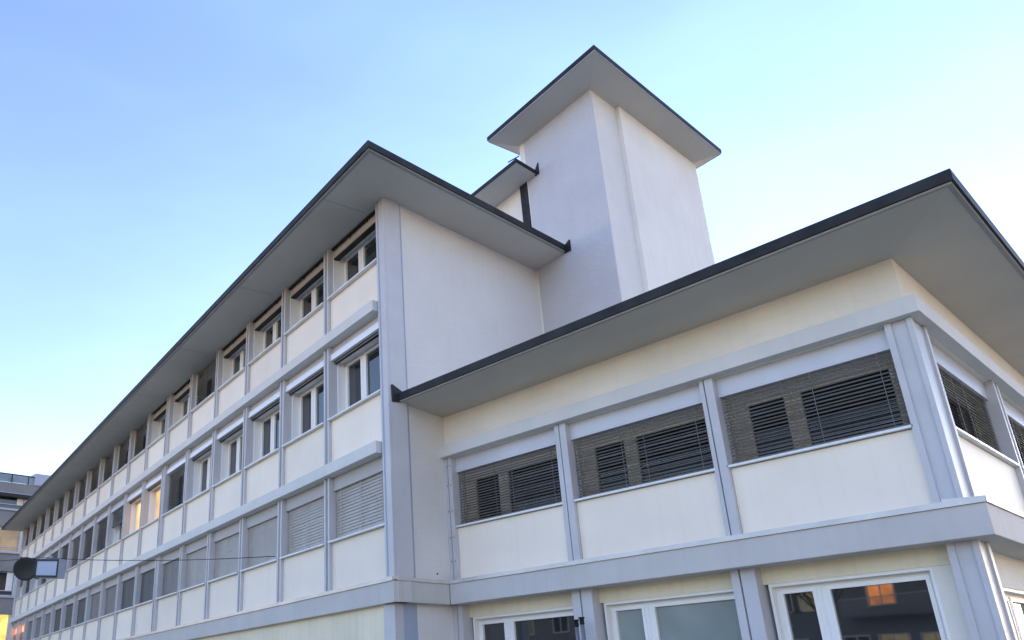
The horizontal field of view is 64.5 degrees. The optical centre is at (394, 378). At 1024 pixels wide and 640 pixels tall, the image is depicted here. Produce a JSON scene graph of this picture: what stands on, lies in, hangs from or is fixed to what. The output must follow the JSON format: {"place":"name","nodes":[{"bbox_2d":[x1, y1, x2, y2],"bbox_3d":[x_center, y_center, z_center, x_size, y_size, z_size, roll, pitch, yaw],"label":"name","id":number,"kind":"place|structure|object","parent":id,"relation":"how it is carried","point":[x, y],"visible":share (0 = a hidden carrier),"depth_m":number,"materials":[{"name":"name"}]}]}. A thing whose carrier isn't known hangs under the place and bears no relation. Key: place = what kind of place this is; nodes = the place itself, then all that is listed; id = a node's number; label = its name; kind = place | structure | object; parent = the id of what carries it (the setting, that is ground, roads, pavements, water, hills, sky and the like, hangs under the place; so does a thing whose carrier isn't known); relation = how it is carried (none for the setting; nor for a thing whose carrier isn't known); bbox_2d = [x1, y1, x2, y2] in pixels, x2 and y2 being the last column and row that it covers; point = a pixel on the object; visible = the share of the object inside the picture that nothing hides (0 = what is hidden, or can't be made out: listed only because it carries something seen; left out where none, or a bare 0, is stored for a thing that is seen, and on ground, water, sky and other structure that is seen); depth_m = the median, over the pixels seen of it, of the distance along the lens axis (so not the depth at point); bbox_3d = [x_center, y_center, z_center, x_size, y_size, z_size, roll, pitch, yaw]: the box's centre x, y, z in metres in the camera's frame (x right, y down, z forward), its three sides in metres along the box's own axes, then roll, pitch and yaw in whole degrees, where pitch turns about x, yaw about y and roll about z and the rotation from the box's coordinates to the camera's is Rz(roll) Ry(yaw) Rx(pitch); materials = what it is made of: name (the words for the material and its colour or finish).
{"place":"outdoors","nodes":[
{"label":"outdoors","id":0,"kind":"place"},
{"bbox_2d":[0,472,50,639],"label":"concrete building","id":1,"kind":"structure","parent":0,"point":[15,495],"depth_m":51.82,"materials":[{"name":"grey concrete"}]},
{"bbox_2d":[0,615,11,639],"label":"window","id":2,"kind":"structure","parent":1,"relation":"in","point":[4,619],"depth_m":50.09,"materials":[{"name":"yellow glass"}]},
{"bbox_2d":[0,572,16,595],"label":"window","id":3,"kind":"structure","parent":1,"relation":"in","point":[7,579],"depth_m":50.93,"materials":[{"name":"clear glass"}]},
{"bbox_2d":[0,527,22,551],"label":"window","id":4,"kind":"structure","parent":1,"relation":"in","point":[10,541],"depth_m":51.79,"materials":[{"name":"brown"}]},
{"bbox_2d":[0,497,26,509],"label":"window","id":5,"kind":"structure","parent":1,"relation":"in","point":[5,502],"depth_m":52.50,"materials":[{"name":"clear glass"}]},
{"bbox_2d":[0,0,1023,483],"label":"sky","id":6,"kind":"structure","parent":0,"point":[151,151],"materials":[{"name":"blue"}]},
{"bbox_2d":[1,45,1023,639],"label":"office building","id":7,"kind":"structure","parent":0,"point":[559,377],"depth_m":13.05,"materials":[{"name":"white paint"}]},
{"bbox_2d":[13,621,17,639],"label":"window","id":8,"kind":"structure","parent":7,"relation":"in","point":[16,623],"depth_m":41.50,"materials":[{"name":"orange glass"}]},
{"bbox_2d":[15,580,22,600],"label":"window","id":9,"kind":"structure","parent":7,"relation":"in","point":[22,580],"depth_m":42.47,"materials":[{"name":"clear glass"}]},
{"bbox_2d":[19,618,24,639],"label":"window","id":10,"kind":"structure","parent":7,"relation":"in","point":[22,622],"depth_m":39.95,"materials":[{"name":"orange glass"}]},
{"bbox_2d":[21,580,29,596],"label":"window","id":11,"kind":"structure","parent":7,"relation":"in","point":[28,581],"depth_m":40.85,"materials":[{"name":"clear glass"}]},
{"bbox_2d":[21,527,29,550],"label":"window","id":12,"kind":"structure","parent":7,"relation":"in","point":[28,530],"depth_m":43.43,"materials":[{"name":"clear glass"}]},
{"bbox_2d":[27,614,33,639],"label":"window","id":13,"kind":"structure","parent":7,"relation":"in","point":[30,618],"depth_m":38.24,"materials":[{"name":"grey glass"}]},
{"bbox_2d":[28,522,36,545],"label":"window","id":14,"kind":"structure","parent":7,"relation":"in","point":[34,526],"depth_m":41.98,"materials":[{"name":"grey glass"}]},
{"bbox_2d":[29,558,39,592],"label":"window","id":15,"kind":"structure","parent":7,"relation":"in","point":[36,580],"depth_m":39.40,"materials":[{"name":"white glass"}]},
{"bbox_2d":[32,611,41,639],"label":"window","id":16,"kind":"structure","parent":7,"relation":"in","point":[39,614],"depth_m":36.64,"materials":[{"name":"grey glass"}]},
{"bbox_2d":[36,515,45,538],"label":"window","id":17,"kind":"structure","parent":7,"relation":"in","point":[42,519],"depth_m":40.39,"materials":[{"name":"grey glass"}]},
{"bbox_2d":[37,551,48,587],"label":"window","id":18,"kind":"structure","parent":7,"relation":"in","point":[46,556],"depth_m":37.44,"materials":[{"name":"white glass"}]},
{"bbox_2d":[39,606,51,637],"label":"window","id":19,"kind":"structure","parent":7,"relation":"in","point":[48,610],"depth_m":35.04,"materials":[{"name":"grey glass"}]},
{"bbox_2d":[44,505,54,532],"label":"window","id":20,"kind":"structure","parent":7,"relation":"in","point":[51,514],"depth_m":38.81,"materials":[{"name":"grey glass"}]},
{"bbox_2d":[46,544,58,582],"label":"window","id":21,"kind":"structure","parent":7,"relation":"in","point":[55,550],"depth_m":35.96,"materials":[{"name":"white glass"}]},
{"bbox_2d":[50,601,62,633],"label":"window","id":22,"kind":"structure","parent":7,"relation":"in","point":[58,607],"depth_m":33.41,"materials":[{"name":"grey glass"}]},
{"bbox_2d":[53,498,63,524],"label":"window","id":23,"kind":"structure","parent":7,"relation":"in","point":[60,507],"depth_m":37.24,"materials":[{"name":"grey glass"}]},
{"bbox_2d":[61,536,69,572],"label":"window","id":24,"kind":"structure","parent":7,"relation":"in","point":[65,545],"depth_m":34.61,"materials":[{"name":"grey glass"}]},
{"bbox_2d":[59,596,73,630],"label":"window","id":25,"kind":"structure","parent":7,"relation":"in","point":[69,602],"depth_m":31.82,"materials":[{"name":"grey glass"}]},
{"bbox_2d":[62,489,74,516],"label":"window","id":26,"kind":"structure","parent":7,"relation":"in","point":[71,495],"depth_m":35.67,"materials":[{"name":"grey glass"}]},
{"bbox_2d":[66,529,80,570],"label":"window","id":27,"kind":"structure","parent":7,"relation":"in","point":[76,537],"depth_m":33.01,"materials":[{"name":"grey glass"}]},
{"bbox_2d":[71,590,86,626],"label":"window","id":28,"kind":"structure","parent":7,"relation":"in","point":[81,596],"depth_m":30.21,"materials":[{"name":"grey glass"}]},
{"bbox_2d":[73,477,86,507],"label":"window","id":29,"kind":"structure","parent":7,"relation":"in","point":[82,486],"depth_m":34.07,"materials":[{"name":"grey glass"}]},
{"bbox_2d":[78,519,93,564],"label":"window","id":30,"kind":"structure","parent":7,"relation":"in","point":[88,529],"depth_m":31.44,"materials":[{"name":"grey glass"}]},
{"bbox_2d":[84,584,100,622],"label":"window","id":31,"kind":"structure","parent":7,"relation":"in","point":[96,590],"depth_m":28.62,"materials":[{"name":"grey glass"}]},
{"bbox_2d":[85,466,99,498],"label":"window","id":32,"kind":"structure","parent":7,"relation":"in","point":[94,475],"depth_m":32.49,"materials":[{"name":"grey glass"}]},
{"bbox_2d":[91,509,107,556],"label":"window","id":33,"kind":"structure","parent":7,"relation":"in","point":[102,519],"depth_m":29.85,"materials":[{"name":"grey glass"}]},
{"bbox_2d":[98,454,113,487],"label":"window","id":34,"kind":"structure","parent":7,"relation":"in","point":[107,474],"depth_m":30.92,"materials":[{"name":"grey glass"}]},
{"bbox_2d":[99,576,117,617],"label":"window","id":35,"kind":"structure","parent":7,"relation":"in","point":[111,585],"depth_m":27.02,"materials":[{"name":"grey glass"}]},
{"bbox_2d":[105,497,124,548],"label":"window","id":36,"kind":"structure","parent":7,"relation":"in","point":[118,508],"depth_m":28.34,"materials":[{"name":"white glass"}]},
{"bbox_2d":[112,439,129,475],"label":"window","id":37,"kind":"structure","parent":7,"relation":"in","point":[123,451],"depth_m":29.33,"materials":[{"name":"grey glass"}]},
{"bbox_2d":[115,568,135,612],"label":"window","id":38,"kind":"structure","parent":7,"relation":"in","point":[128,577],"depth_m":25.42,"materials":[{"name":"grey glass"}]},
{"bbox_2d":[122,485,141,538],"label":"window","id":39,"kind":"structure","parent":7,"relation":"in","point":[134,499],"depth_m":26.81,"materials":[{"name":"yellow"}]},
{"bbox_2d":[128,422,146,462],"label":"window","id":40,"kind":"structure","parent":7,"relation":"in","point":[140,438],"depth_m":27.72,"materials":[{"name":"grey glass"}]},
{"bbox_2d":[133,559,154,606],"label":"window","id":41,"kind":"structure","parent":7,"relation":"in","point":[147,570],"depth_m":23.86,"materials":[{"name":"grey glass"}]},
{"bbox_2d":[140,471,161,528],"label":"window","id":42,"kind":"structure","parent":7,"relation":"in","point":[153,485],"depth_m":25.22,"materials":[{"name":"yellow"}]},
{"bbox_2d":[146,400,166,448],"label":"window","id":43,"kind":"structure","parent":7,"relation":"in","point":[159,415],"depth_m":26.10,"materials":[{"name":"white glass"}]},
{"bbox_2d":[155,548,179,599],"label":"window","id":44,"kind":"structure","parent":7,"relation":"in","point":[171,568],"depth_m":22.21,"materials":[{"name":"grey glass"}]},
{"bbox_2d":[161,453,185,516],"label":"window","id":45,"kind":"structure","parent":7,"relation":"in","point":[176,469],"depth_m":23.42,"materials":[{"name":"grey glass"}]},
{"bbox_2d":[167,379,189,430],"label":"window","id":46,"kind":"structure","parent":7,"relation":"in","point":[181,399],"depth_m":24.44,"materials":[{"name":"white glass"}]},
{"bbox_2d":[179,536,206,591],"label":"window","id":47,"kind":"structure","parent":7,"relation":"in","point":[196,569],"depth_m":20.64,"materials":[{"name":"grey glass"}]},
{"bbox_2d":[184,435,211,503],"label":"window","id":48,"kind":"structure","parent":7,"relation":"in","point":[201,453],"depth_m":21.98,"materials":[{"name":"white glass"}]},
{"bbox_2d":[189,362,215,412],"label":"window","id":49,"kind":"structure","parent":7,"relation":"in","point":[205,386],"depth_m":22.88,"materials":[{"name":"grey glass"}]},
{"bbox_2d":[207,521,239,582],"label":"window","id":50,"kind":"structure","parent":7,"relation":"in","point":[226,539],"depth_m":19.04,"materials":[{"name":"grey glass"}]},
{"bbox_2d":[211,413,242,487],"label":"window","id":51,"kind":"structure","parent":7,"relation":"in","point":[230,435],"depth_m":20.34,"materials":[{"name":"white glass"}]},
{"bbox_2d":[216,328,245,390],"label":"window","id":52,"kind":"structure","parent":7,"relation":"in","point":[234,353],"depth_m":21.21,"materials":[{"name":"white glass"}]},
{"bbox_2d":[240,503,277,571],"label":"window","id":53,"kind":"structure","parent":7,"relation":"in","point":[262,525],"depth_m":17.43,"materials":[{"name":"grey glass"}]},
{"bbox_2d":[243,386,279,468],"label":"window","id":54,"kind":"structure","parent":7,"relation":"in","point":[264,413],"depth_m":18.70,"materials":[{"name":"white glass"}]},
{"bbox_2d":[247,295,281,365],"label":"window","id":55,"kind":"structure","parent":7,"relation":"in","point":[267,326],"depth_m":19.57,"materials":[{"name":"white glass"}]},
{"bbox_2d":[279,482,323,558],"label":"window","id":56,"kind":"structure","parent":7,"relation":"in","point":[305,509],"depth_m":15.84,"materials":[{"name":"grey glass"}]},
{"bbox_2d":[281,355,323,447],"bbox_3d":[-1.741,0.474,16.715,0.460,1.556,1.861,11,-25,-31],"label":"window","id":57,"kind":"structure","parent":7,"relation":"in","point":[306,388],"depth_m":17.05,"materials":[{"name":"white glass"}]},
{"bbox_2d":[283,257,323,335],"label":"window","id":58,"kind":"structure","parent":7,"relation":"in","point":[307,293],"depth_m":17.91,"materials":[{"name":"white glass"}]},
{"bbox_2d":[327,210,376,300],"bbox_3d":[-0.691,-2.459,15.972,0.460,1.210,1.944,11,-25,-31],"label":"window","id":59,"kind":"structure","parent":7,"relation":"in","point":[354,255],"depth_m":16.27,"materials":[{"name":"white glass"}]},
{"bbox_2d":[327,316,380,420],"bbox_3d":[-0.609,-0.184,15.101,0.460,1.556,1.944,11,-25,-31],"label":"window","id":60,"kind":"structure","parent":7,"relation":"in","point":[356,358],"depth_m":15.40,"materials":[{"name":"white glass"}]},
{"bbox_2d":[328,456,384,542],"bbox_3d":[-0.524,2.162,14.204,0.460,1.230,1.944,11,-25,-31],"label":"window","id":61,"kind":"structure","parent":7,"relation":"in","point":[360,499],"depth_m":14.21,"materials":[{"name":"grey glass"}]},
{"bbox_2d":[455,429,562,527],"bbox_3d":[1.898,1.671,13.182,0.360,1.243,2.264,16,-28,-39],"label":"window","id":62,"kind":"structure","parent":7,"relation":"in","point":[520,476],"depth_m":13.20,"materials":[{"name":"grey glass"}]},
{"bbox_2d":[473,606,575,639],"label":"window","id":63,"kind":"structure","parent":7,"relation":"in","point":[555,623],"depth_m":12.42,"materials":[{"name":"clear glass"}]},
{"bbox_2d":[569,385,714,501],"bbox_3d":[3.535,0.969,11.504,0.360,1.243,2.249,16,-28,-39],"label":"window","id":64,"kind":"structure","parent":7,"relation":"in","point":[663,439],"depth_m":11.49,"materials":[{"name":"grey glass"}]},
{"bbox_2d":[604,589,741,639],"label":"window","id":65,"kind":"structure","parent":7,"relation":"in","point":[708,615],"depth_m":10.67,"materials":[{"name":"clear glass"}]},
{"bbox_2d":[716,329,911,467],"bbox_3d":[5.116,0.292,9.884,0.360,1.243,2.144,16,-28,-39],"label":"window","id":66,"kind":"structure","parent":7,"relation":"in","point":[847,391],"depth_m":9.85,"materials":[{"name":"grey glass"}]},
{"bbox_2d":[768,566,951,639],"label":"window","id":67,"kind":"structure","parent":7,"relation":"in","point":[906,604],"depth_m":9.07,"materials":[{"name":"clear glass"}]},
{"bbox_2d":[931,343,1019,466],"bbox_3d":[7.220,0.337,10.198,2.904,1.243,0.360,16,-28,-39],"label":"window","id":68,"kind":"structure","parent":7,"relation":"in","point":[965,392],"depth_m":10.52,"materials":[{"name":"grey glass"}]},
{"bbox_2d":[1002,398,1023,464],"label":"window","id":69,"kind":"structure","parent":7,"relation":"in","point":[1016,418],"depth_m":12.31,"materials":[{"name":"glass"}]},
{"bbox_2d":[1003,587,1023,639],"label":"window","id":70,"kind":"structure","parent":7,"relation":"in","point":[1014,598],"depth_m":9.57,"materials":[{"name":"white glass"}]},
{"label":"ground","id":71,"kind":"structure","parent":0,"visible":0},
{"bbox_2d":[573,619,579,639],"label":"metal pole","id":72,"kind":"object","parent":71,"relation":"on","point":[576,624],"visible":1,"depth_m":11.11,"materials":[{"name":"grey metal"}]},
{"bbox_2d":[578,617,585,639],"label":"metal pole","id":73,"kind":"object","parent":71,"relation":"on","point":[582,623],"visible":1,"depth_m":11.04,"materials":[{"name":"grey metal"}]},
{"bbox_3d":[-22.950,9.332,26.207,0.180,6.050,0.180,16,-28,-39],"label":"wire mast","id":74,"kind":"object","parent":71,"relation":"on","visible":0},
{"bbox_2d":[2,556,274,560],"bbox_3d":[-12.743,5.219,21.810,23.388,1.614,0.031,-13,-23,26],"label":"span wire","id":75,"kind":"object","parent":74,"relation":"attached to","point":[149,560],"visible":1,"depth_m":18.04,"materials":[{"name":"black metal"}]},
{"bbox_2d":[13,557,66,580],"bbox_3d":[-8.822,4.667,19.747,1.762,0.669,0.257,-13,-23,26],"label":"street lamp","id":76,"kind":"object","parent":75,"relation":"hanging from","point":[26,568],"visible":1,"depth_m":19.55,"materials":[{"name":"black metal"}]}
]}

